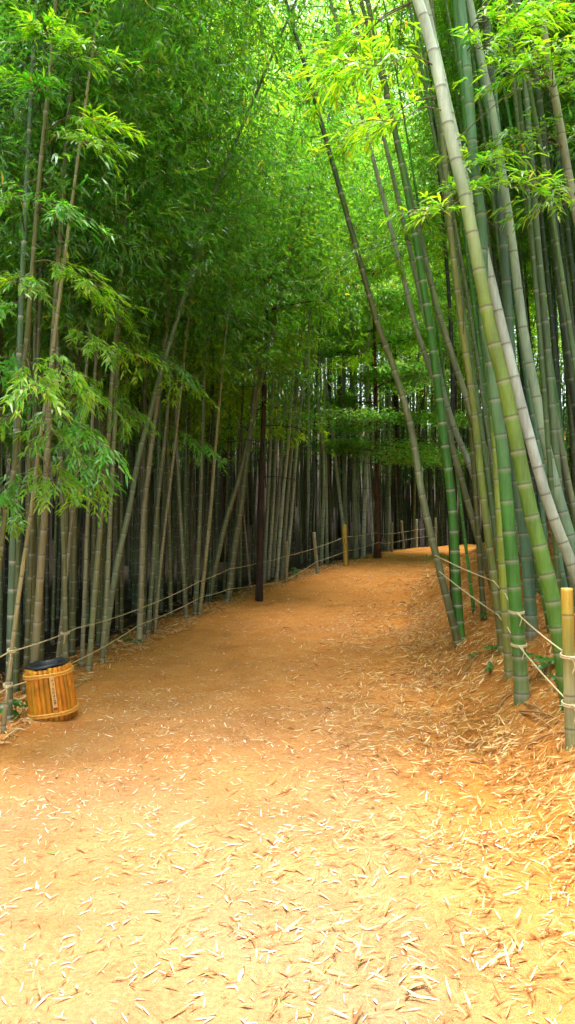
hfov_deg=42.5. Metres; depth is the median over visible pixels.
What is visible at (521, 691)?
bamboo
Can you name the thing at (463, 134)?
bamboo
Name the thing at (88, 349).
bamboo
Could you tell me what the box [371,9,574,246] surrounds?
bamboo
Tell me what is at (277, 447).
bamboo
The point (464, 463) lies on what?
bamboo
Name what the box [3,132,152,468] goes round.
bamboo
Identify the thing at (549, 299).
bamboo
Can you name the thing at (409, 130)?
bamboo
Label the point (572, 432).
bamboo
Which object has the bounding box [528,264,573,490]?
bamboo
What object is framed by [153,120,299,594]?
bamboo
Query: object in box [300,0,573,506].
bamboo
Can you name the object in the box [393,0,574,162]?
bamboo
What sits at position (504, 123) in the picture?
bamboo
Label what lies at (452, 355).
bamboo
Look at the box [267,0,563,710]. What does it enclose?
bamboo
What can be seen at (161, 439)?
bamboo
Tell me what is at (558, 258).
bamboo
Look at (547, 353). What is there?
bamboo
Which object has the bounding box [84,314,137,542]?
bamboo
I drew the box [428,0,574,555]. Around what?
bamboo
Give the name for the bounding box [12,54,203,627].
bamboo
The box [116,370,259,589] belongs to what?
bamboo
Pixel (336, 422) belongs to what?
bamboo
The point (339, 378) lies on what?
tree
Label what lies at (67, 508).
bamboo
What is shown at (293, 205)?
bamboo
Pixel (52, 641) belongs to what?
bamboo
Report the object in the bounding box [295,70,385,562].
bamboo
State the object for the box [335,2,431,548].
tree
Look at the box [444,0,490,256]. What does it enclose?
bamboo
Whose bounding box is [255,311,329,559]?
bamboo
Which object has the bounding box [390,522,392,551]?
fence post
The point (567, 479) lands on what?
bamboo
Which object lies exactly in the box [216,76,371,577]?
bamboo
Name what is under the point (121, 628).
bamboo
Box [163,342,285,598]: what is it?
bamboo
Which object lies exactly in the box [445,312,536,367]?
bamboo
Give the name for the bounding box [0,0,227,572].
bamboo
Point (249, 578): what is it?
bamboo
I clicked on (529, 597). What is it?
bamboo
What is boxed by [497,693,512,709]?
fallen branch
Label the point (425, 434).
bamboo
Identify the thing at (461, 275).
bamboo
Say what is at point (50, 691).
waste bin
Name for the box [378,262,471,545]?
bamboo
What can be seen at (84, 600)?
bamboo
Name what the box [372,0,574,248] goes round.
bamboo
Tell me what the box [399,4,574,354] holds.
bamboo
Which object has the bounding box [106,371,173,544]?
bamboo
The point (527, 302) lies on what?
bamboo
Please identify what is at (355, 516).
bamboo
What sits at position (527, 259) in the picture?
bamboo
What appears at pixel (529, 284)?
bamboo
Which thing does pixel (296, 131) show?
bamboo
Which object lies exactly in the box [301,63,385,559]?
bamboo
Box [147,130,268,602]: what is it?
bamboo
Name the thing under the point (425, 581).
leaf litter
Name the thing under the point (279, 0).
sky
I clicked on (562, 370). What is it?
bamboo
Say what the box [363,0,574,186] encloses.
bamboo
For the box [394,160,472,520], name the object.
bamboo
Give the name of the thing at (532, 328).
tree
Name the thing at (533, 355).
bamboo
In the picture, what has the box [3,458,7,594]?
bamboo
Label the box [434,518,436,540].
fence post
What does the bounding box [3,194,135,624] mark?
bamboo
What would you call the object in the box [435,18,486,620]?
bamboo
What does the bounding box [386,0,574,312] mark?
bamboo
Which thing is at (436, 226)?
bamboo
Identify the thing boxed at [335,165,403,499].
bamboo
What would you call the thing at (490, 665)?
wild plant
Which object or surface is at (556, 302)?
bamboo
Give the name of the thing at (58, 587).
bamboo
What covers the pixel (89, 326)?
bamboo
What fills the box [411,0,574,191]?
bamboo
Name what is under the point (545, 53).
bamboo
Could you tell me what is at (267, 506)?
bamboo
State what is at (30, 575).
bamboo
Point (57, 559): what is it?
bamboo
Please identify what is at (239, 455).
bamboo
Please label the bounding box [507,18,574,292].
bamboo
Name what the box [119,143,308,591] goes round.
bamboo
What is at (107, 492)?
bamboo
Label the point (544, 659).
wild plant
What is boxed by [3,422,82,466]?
bamboo
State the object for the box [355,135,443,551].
bamboo
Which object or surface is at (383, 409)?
bamboo
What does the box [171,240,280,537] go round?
bamboo
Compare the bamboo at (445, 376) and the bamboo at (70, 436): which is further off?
the bamboo at (445, 376)
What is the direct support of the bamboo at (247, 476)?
on the forest floor
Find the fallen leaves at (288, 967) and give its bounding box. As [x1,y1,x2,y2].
[0,681,574,1023]
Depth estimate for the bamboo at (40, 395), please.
10.46 m
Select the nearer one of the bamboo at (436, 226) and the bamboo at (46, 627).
the bamboo at (46, 627)
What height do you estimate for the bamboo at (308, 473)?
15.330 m
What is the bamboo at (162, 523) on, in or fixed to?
on the forest floor
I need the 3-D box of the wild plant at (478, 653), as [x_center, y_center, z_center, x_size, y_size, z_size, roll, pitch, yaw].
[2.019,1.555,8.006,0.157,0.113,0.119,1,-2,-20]
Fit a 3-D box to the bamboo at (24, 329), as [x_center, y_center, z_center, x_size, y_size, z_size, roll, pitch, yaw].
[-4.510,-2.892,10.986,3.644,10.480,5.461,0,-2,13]
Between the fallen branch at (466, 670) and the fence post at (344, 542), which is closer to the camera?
the fallen branch at (466, 670)
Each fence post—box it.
[284,542,287,581]
[312,532,318,573]
[342,525,347,566]
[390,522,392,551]
[400,521,404,549]
[415,519,417,547]
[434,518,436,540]
[561,588,574,750]
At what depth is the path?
4.01 m
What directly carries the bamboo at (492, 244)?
on the bank
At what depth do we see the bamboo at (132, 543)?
14.15 m
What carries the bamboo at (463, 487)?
on the bank
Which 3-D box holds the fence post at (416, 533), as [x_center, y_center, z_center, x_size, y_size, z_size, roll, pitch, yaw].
[4.746,0.879,27.186,0.097,1.229,0.095,0,-2,0]
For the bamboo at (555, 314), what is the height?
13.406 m
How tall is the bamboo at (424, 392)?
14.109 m
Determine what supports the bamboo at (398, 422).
on the forest floor
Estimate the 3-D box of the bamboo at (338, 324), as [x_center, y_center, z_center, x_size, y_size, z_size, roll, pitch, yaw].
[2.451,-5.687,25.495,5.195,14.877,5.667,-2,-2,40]
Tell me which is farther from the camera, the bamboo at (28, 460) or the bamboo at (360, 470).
the bamboo at (360, 470)
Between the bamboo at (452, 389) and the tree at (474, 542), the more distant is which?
the tree at (474, 542)
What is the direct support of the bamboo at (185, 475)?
on the forest floor
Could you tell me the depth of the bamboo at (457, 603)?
9.02 m
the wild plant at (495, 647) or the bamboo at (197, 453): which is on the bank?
the wild plant at (495, 647)
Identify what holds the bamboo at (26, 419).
on the forest floor
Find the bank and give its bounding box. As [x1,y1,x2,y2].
[400,431,574,877]
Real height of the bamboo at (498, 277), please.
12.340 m
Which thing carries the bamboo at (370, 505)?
on the forest floor
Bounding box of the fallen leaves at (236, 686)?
[99,554,445,688]
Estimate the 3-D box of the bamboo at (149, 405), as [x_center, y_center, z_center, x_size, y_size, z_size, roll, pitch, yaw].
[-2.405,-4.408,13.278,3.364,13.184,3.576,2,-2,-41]
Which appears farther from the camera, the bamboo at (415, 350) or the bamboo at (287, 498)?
the bamboo at (415, 350)
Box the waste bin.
[22,657,78,721]
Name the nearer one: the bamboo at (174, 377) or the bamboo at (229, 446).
the bamboo at (174, 377)
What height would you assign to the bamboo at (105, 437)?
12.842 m
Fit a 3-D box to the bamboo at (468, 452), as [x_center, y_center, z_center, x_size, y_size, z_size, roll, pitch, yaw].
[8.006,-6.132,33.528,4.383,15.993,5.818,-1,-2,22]
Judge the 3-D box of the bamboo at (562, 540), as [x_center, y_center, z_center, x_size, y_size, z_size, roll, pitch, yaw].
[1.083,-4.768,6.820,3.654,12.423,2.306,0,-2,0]
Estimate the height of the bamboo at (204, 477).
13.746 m
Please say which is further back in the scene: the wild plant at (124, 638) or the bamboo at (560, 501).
the wild plant at (124, 638)
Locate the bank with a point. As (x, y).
(535, 810)
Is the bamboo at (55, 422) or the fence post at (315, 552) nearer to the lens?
the bamboo at (55, 422)
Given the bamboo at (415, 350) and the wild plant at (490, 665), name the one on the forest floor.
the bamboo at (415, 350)
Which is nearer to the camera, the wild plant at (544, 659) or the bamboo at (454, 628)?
the wild plant at (544, 659)
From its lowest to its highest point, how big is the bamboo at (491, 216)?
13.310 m
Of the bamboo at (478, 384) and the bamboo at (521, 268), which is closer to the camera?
the bamboo at (521, 268)
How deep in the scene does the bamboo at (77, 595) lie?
15.33 m
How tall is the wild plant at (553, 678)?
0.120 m
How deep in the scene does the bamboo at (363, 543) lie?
23.30 m
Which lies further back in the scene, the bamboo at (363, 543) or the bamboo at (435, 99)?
the bamboo at (363, 543)
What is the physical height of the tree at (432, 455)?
13.543 m
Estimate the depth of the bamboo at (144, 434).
9.93 m
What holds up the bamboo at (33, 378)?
on the forest floor
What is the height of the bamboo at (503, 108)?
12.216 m
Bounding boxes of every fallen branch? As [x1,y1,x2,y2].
[465,653,481,673]
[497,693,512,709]
[519,709,563,722]
[521,712,551,728]
[523,702,552,720]
[527,731,563,744]
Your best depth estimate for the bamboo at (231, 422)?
15.75 m
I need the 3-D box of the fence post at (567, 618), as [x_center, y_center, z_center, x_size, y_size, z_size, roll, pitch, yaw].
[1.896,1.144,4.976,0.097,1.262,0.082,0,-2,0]
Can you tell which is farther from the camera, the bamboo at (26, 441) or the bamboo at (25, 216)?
the bamboo at (26, 441)
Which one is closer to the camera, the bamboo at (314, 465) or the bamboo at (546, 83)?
the bamboo at (546, 83)
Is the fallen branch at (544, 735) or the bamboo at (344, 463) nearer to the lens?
the fallen branch at (544, 735)
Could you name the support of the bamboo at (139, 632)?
on the forest floor
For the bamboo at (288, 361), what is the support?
on the forest floor
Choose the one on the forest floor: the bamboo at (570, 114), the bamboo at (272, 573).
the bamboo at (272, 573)
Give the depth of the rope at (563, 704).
6.03 m
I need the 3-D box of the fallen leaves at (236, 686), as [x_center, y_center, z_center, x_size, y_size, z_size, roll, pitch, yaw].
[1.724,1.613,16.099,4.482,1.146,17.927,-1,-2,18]
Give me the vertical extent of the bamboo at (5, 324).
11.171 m
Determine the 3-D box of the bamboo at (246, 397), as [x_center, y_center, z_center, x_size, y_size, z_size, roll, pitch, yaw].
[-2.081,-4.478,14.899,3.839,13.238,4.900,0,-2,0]
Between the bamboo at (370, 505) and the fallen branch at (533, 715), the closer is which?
the fallen branch at (533, 715)
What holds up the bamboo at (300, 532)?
on the forest floor
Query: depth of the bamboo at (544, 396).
6.76 m
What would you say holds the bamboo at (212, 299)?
on the forest floor
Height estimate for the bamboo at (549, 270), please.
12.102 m
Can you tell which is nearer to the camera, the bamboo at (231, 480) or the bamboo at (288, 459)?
the bamboo at (231, 480)
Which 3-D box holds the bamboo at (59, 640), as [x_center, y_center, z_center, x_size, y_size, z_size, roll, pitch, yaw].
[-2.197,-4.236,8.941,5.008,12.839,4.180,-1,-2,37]
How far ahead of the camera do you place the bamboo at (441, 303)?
22.56 m
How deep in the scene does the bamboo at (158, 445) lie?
11.88 m
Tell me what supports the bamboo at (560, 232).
on the bank
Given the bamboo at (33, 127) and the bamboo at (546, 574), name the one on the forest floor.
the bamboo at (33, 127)
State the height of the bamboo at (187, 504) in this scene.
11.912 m
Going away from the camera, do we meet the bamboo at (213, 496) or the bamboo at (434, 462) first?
the bamboo at (213, 496)
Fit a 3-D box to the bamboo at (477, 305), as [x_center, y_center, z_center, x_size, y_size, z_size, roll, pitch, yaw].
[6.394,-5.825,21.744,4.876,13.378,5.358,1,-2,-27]
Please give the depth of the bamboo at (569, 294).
14.27 m
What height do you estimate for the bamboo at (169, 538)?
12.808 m
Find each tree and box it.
[155,0,322,561]
[183,77,435,601]
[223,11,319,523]
[268,132,482,557]
[275,0,416,551]
[281,0,405,536]
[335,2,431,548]
[376,35,473,544]
[401,92,547,543]
[513,283,562,359]
[515,304,561,477]
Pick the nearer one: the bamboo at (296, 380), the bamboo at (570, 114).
the bamboo at (570, 114)
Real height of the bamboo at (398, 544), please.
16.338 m
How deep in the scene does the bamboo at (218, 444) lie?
17.24 m
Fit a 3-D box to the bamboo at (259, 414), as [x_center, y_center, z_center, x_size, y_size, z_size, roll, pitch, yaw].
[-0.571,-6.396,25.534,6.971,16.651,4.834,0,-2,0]
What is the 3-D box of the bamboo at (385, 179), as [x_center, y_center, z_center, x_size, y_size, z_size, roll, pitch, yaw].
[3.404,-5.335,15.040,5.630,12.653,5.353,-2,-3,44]
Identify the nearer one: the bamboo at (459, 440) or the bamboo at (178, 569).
the bamboo at (459, 440)
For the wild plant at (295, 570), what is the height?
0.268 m
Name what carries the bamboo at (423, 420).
on the forest floor
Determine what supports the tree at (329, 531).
on the forest floor
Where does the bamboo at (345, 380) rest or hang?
on the forest floor
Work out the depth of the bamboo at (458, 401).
33.03 m
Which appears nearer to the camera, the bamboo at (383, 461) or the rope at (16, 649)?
the rope at (16, 649)
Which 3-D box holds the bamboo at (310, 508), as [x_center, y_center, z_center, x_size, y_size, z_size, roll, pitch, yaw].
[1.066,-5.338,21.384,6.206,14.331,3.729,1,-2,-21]
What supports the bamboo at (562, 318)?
on the bank
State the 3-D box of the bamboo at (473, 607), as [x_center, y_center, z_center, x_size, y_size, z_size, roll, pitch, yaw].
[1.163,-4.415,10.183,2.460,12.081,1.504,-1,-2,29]
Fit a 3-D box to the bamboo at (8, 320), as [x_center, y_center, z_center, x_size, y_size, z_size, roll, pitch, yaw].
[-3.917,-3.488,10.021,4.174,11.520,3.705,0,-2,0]
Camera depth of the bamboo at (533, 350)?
34.49 m
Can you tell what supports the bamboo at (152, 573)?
on the forest floor
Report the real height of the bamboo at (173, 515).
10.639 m
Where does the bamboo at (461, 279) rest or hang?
on the bank
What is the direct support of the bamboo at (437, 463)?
on the forest floor
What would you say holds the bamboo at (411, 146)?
on the bank
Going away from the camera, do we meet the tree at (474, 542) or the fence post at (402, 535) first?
the fence post at (402, 535)
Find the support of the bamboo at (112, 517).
on the forest floor
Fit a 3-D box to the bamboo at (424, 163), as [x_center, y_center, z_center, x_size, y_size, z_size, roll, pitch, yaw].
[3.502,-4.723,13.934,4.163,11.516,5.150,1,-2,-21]
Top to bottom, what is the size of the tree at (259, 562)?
9.419 m
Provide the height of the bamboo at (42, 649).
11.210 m
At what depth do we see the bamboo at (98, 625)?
10.29 m
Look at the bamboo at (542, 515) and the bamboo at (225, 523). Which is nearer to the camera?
the bamboo at (542, 515)
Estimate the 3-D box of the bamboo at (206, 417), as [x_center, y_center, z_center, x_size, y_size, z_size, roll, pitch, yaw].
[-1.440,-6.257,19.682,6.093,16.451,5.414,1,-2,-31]
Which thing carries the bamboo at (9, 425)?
on the forest floor
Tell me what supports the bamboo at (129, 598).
on the forest floor
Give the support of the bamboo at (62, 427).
on the forest floor
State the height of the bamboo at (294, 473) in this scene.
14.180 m
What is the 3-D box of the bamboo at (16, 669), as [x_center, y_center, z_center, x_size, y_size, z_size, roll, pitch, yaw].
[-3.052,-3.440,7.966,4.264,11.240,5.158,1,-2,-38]
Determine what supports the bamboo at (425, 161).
on the bank
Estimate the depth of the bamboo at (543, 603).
7.38 m
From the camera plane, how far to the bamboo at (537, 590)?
8.92 m
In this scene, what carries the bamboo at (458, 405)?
on the forest floor
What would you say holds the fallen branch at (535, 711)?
on the bank
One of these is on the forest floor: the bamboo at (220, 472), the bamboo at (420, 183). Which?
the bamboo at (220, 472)
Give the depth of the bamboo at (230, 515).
25.12 m
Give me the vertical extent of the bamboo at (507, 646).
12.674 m
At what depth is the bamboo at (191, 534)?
16.42 m
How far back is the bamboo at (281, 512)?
17.80 m
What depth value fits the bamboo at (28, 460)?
9.04 m
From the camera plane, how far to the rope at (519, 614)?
5.92 m
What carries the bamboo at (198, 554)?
on the forest floor
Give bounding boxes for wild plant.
[0,699,27,717]
[121,636,141,645]
[288,567,299,577]
[468,651,480,659]
[481,645,497,653]
[485,661,494,671]
[527,652,553,674]
[545,673,557,688]
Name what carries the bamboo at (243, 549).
on the forest floor
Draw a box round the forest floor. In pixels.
[0,392,480,728]
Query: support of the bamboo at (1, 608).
on the forest floor
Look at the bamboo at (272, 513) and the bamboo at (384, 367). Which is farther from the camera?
the bamboo at (384, 367)
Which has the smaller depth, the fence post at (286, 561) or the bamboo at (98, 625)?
the bamboo at (98, 625)
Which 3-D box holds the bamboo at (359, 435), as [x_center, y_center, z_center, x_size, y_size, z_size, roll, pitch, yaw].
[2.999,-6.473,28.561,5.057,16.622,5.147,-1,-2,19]
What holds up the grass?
on the path
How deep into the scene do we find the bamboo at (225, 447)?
18.83 m
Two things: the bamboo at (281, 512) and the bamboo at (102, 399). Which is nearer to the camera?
the bamboo at (102, 399)
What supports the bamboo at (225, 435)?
on the forest floor
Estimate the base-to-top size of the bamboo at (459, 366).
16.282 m
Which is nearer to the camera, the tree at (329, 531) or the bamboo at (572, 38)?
the bamboo at (572, 38)
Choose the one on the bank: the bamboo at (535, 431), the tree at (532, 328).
the bamboo at (535, 431)
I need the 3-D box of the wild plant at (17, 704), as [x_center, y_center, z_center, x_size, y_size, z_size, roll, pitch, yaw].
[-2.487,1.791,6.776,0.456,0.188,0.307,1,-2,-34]
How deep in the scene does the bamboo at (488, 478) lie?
8.30 m
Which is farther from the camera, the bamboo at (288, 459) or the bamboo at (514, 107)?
the bamboo at (288, 459)
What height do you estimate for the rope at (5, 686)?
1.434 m
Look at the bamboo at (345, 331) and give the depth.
23.30 m
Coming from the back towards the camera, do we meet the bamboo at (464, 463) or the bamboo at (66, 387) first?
the bamboo at (464, 463)
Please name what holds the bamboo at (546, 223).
on the bank
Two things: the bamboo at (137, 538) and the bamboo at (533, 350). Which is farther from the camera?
the bamboo at (533, 350)
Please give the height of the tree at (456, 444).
21.985 m
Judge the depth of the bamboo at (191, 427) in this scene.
15.98 m
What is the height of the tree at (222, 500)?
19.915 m
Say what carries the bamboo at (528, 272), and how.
on the bank
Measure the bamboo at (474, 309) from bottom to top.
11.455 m
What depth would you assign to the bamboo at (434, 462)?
32.85 m
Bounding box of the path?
[0,544,574,1023]
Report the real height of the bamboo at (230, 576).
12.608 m
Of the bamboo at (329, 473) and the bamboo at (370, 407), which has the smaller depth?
the bamboo at (329, 473)
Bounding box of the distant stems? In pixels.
[2,38,570,569]
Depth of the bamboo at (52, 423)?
11.75 m
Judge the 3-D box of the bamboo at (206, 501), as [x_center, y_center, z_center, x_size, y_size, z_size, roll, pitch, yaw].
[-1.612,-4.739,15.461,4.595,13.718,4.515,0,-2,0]
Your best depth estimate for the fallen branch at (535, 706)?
5.83 m
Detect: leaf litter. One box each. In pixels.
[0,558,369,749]
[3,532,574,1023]
[271,522,548,613]
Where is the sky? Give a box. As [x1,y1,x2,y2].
[20,0,565,423]
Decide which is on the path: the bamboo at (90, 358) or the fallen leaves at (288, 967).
the fallen leaves at (288, 967)
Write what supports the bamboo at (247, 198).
on the forest floor
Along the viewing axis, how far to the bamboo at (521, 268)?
13.89 m
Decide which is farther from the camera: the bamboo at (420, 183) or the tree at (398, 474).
the tree at (398, 474)
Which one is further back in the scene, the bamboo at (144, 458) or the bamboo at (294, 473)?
the bamboo at (294, 473)
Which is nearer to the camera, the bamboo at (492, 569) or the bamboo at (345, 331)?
the bamboo at (492, 569)
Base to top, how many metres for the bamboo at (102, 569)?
11.726 m
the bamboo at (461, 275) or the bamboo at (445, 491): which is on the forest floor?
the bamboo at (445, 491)
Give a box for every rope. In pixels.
[0,527,434,664]
[0,536,427,699]
[435,555,574,674]
[439,571,574,722]
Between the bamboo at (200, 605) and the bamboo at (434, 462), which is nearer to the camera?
the bamboo at (200, 605)
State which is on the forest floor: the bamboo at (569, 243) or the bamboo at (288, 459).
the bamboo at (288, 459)
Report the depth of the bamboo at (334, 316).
15.88 m
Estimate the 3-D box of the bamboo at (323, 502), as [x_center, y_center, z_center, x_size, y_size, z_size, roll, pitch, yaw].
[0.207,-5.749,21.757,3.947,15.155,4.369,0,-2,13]
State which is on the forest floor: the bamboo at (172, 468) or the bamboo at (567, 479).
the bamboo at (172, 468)
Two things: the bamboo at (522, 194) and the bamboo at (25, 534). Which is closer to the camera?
the bamboo at (522, 194)
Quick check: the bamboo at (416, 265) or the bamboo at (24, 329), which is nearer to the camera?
the bamboo at (24, 329)
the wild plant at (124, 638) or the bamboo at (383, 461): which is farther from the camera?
the bamboo at (383, 461)
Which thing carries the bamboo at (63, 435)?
on the forest floor
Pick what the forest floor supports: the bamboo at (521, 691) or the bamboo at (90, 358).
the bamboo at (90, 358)
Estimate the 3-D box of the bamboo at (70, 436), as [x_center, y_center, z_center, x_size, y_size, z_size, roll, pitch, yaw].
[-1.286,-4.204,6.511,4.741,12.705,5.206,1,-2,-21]
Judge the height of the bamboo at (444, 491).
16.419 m
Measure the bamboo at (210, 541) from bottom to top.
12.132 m
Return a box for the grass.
[422,553,460,560]
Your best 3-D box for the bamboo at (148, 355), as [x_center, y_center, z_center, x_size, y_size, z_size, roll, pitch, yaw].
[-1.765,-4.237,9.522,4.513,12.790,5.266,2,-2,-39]
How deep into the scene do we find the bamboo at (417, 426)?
32.07 m
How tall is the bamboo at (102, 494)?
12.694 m
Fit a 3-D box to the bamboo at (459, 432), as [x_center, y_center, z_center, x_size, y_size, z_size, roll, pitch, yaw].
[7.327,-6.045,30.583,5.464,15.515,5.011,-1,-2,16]
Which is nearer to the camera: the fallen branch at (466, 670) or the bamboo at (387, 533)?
the fallen branch at (466, 670)
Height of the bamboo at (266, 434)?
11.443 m
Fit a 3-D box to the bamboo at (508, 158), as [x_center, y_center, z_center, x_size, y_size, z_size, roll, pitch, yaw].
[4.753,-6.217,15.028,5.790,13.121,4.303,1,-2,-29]
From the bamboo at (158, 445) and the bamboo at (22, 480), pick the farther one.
the bamboo at (22, 480)
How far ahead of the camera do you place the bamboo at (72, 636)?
9.91 m
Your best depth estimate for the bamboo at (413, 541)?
28.45 m
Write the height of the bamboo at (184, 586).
12.743 m
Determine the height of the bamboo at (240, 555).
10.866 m
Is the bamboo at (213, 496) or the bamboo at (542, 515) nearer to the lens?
the bamboo at (542, 515)
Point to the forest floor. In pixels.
(294, 561)
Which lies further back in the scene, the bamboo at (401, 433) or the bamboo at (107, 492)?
the bamboo at (401, 433)
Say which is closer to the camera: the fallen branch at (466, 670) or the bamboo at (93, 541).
the fallen branch at (466, 670)
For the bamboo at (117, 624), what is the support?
on the forest floor
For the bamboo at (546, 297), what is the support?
on the bank
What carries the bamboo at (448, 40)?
on the bank
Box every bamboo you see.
[0,0,118,337]
[0,0,147,342]
[0,0,163,657]
[0,0,165,657]
[0,0,181,366]
[0,0,219,692]
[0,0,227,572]
[0,0,229,693]
[0,0,234,656]
[0,0,237,662]
[0,0,259,722]
[0,0,263,657]
[0,0,280,657]
[0,0,347,667]
[0,0,350,662]
[0,0,375,733]
[0,0,382,671]
[0,1,206,659]
[0,2,211,647]
[0,3,143,376]
[0,3,247,649]
[0,4,197,489]
[0,24,164,494]
[1,0,361,663]
[3,8,211,655]
[3,41,204,644]
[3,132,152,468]
[3,181,154,475]
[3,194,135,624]
[3,214,86,463]
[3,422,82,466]
[3,423,56,601]
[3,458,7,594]
[4,1,217,473]
[4,3,195,443]
[4,148,153,385]
[5,112,121,452]
[5,216,200,632]
[5,305,132,583]
[5,331,57,599]
[5,407,128,462]
[6,178,25,597]
[6,349,118,620]
[7,15,218,638]
[7,217,187,638]
[9,45,214,629]
[10,36,218,629]
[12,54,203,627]
[13,137,187,585]
[14,9,244,632]
[17,0,351,633]
[19,1,314,638]
[42,52,279,608]
[43,285,115,610]
[44,315,205,618]
[47,0,363,644]
[48,190,226,590]
[51,303,155,481]
[53,394,171,460]
[56,7,279,577]
[60,0,370,634]
[60,8,289,629]
[68,3,332,619]
[73,312,235,600]
[79,416,129,589]
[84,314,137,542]
[85,44,230,615]
[90,0,485,653]
[106,15,249,617]
[106,35,271,601]
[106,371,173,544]
[108,20,261,608]
[111,354,241,575]
[116,290,198,561]
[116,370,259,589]
[117,74,211,612]
[117,92,296,585]
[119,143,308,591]
[123,0,315,601]
[125,12,263,616]
[126,135,295,596]
[126,170,316,594]
[127,219,260,566]
[129,0,367,615]
[131,2,287,612]
[133,173,257,570]
[142,27,270,613]
[143,69,342,588]
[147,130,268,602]
[151,83,336,533]
[152,80,344,595]
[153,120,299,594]
[154,5,278,601]
[155,0,407,615]
[155,16,282,603]
[156,305,318,518]
[156,311,286,583]
[160,0,462,647]
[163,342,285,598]
[170,0,415,602]
[170,57,301,594]
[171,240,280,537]
[183,255,311,491]
[185,0,430,604]
[196,5,338,526]
[196,115,344,590]
[203,150,281,552]
[206,184,334,582]
[208,119,370,461]
[215,17,356,428]
[216,32,319,572]
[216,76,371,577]
[218,175,269,514]
[227,303,282,560]
[231,18,411,578]
[234,67,333,568]
[234,369,251,593]
[236,71,381,552]
[237,83,364,546]
[240,44,361,314]
[243,47,405,577]
[244,26,376,579]
[245,1,394,581]
[249,60,383,563]
[251,14,373,583]
[252,63,383,555]
[252,310,346,551]
[253,19,398,578]
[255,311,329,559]
[261,69,360,564]
[264,0,493,540]
[265,76,359,529]
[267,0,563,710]
[267,319,362,552]
[270,0,491,595]
[271,66,402,567]
[272,120,439,564]
[272,172,359,518]
[272,311,341,547]
[275,198,379,565]
[277,180,338,554]
[283,107,399,559]
[288,139,422,523]
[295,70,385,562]
[296,0,566,459]
[296,0,571,482]
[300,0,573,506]
[300,219,397,551]
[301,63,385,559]
[305,78,399,561]
[305,87,408,558]
[307,114,416,554]
[307,247,401,541]
[314,0,520,558]
[314,238,433,552]
[315,0,475,613]
[315,0,574,562]
[316,93,418,559]
[318,0,574,514]
[318,192,428,548]
[318,289,429,512]
[332,241,427,550]
[333,263,460,548]
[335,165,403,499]
[339,0,465,641]
[339,106,444,542]
[347,0,572,307]
[347,27,526,254]
[349,7,574,439]
[349,40,574,305]
[349,96,426,557]
[350,1,574,495]
[353,108,565,438]
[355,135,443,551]
[356,14,555,406]
[358,244,475,528]
[360,239,454,543]
[360,239,455,548]
[362,0,571,225]
[362,0,573,290]
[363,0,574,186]
[365,130,451,547]
[365,217,417,505]
[368,6,574,337]
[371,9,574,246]
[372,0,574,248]
[372,43,528,295]
[372,72,529,347]
[378,0,454,600]
[378,205,451,546]
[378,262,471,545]
[378,290,458,546]
[379,0,574,705]
[381,62,489,510]
[381,292,446,518]
[384,10,574,287]
[385,343,474,546]
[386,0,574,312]
[387,279,481,543]
[392,0,477,162]
[393,0,574,151]
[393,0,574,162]
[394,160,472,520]
[394,160,571,335]
[395,94,570,329]
[395,218,474,545]
[396,42,574,269]
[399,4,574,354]
[399,291,471,546]
[401,267,463,545]
[404,150,547,518]
[407,0,498,577]
[407,265,515,543]
[407,288,461,536]
[408,0,574,159]
[411,0,494,499]
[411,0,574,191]
[411,106,574,390]
[415,165,543,515]
[415,196,574,323]
[415,357,475,544]
[420,71,574,288]
[424,0,574,589]
[428,0,574,233]
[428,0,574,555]
[429,0,502,654]
[429,25,574,340]
[430,357,465,536]
[432,9,574,258]
[432,294,480,543]
[434,223,571,330]
[434,266,476,532]
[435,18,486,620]
[436,29,494,504]
[436,319,516,432]
[442,245,515,543]
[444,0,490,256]
[444,1,568,120]
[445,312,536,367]
[451,0,512,681]
[464,277,561,397]
[465,2,549,553]
[466,8,539,593]
[466,234,573,315]
[471,64,528,411]
[472,134,574,308]
[476,3,573,123]
[480,0,538,641]
[484,16,574,176]
[487,0,567,587]
[488,4,574,531]
[498,333,549,632]
[499,0,574,497]
[503,7,520,165]
[506,0,574,527]
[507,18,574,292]
[508,0,561,597]
[512,0,574,383]
[514,318,563,384]
[515,0,574,612]
[517,242,574,339]
[526,0,574,429]
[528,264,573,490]
[531,275,565,388]
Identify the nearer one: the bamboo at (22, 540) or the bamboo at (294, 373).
the bamboo at (22, 540)
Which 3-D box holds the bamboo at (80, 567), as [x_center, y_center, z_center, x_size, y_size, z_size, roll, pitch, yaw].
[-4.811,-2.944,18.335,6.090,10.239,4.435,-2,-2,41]
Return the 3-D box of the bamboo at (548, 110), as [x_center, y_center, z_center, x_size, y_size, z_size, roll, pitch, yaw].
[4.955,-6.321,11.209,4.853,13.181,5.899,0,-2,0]
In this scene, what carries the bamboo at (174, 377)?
on the forest floor
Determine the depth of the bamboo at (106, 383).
10.78 m
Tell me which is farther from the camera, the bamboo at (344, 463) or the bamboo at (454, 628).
the bamboo at (344, 463)
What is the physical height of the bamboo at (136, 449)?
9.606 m
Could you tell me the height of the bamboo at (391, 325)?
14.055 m
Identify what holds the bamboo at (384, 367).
on the forest floor
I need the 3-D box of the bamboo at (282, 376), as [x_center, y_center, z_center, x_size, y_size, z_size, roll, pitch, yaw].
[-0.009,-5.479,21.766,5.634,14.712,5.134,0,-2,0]
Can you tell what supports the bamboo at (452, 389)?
on the bank
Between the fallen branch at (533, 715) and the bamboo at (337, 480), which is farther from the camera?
the bamboo at (337, 480)

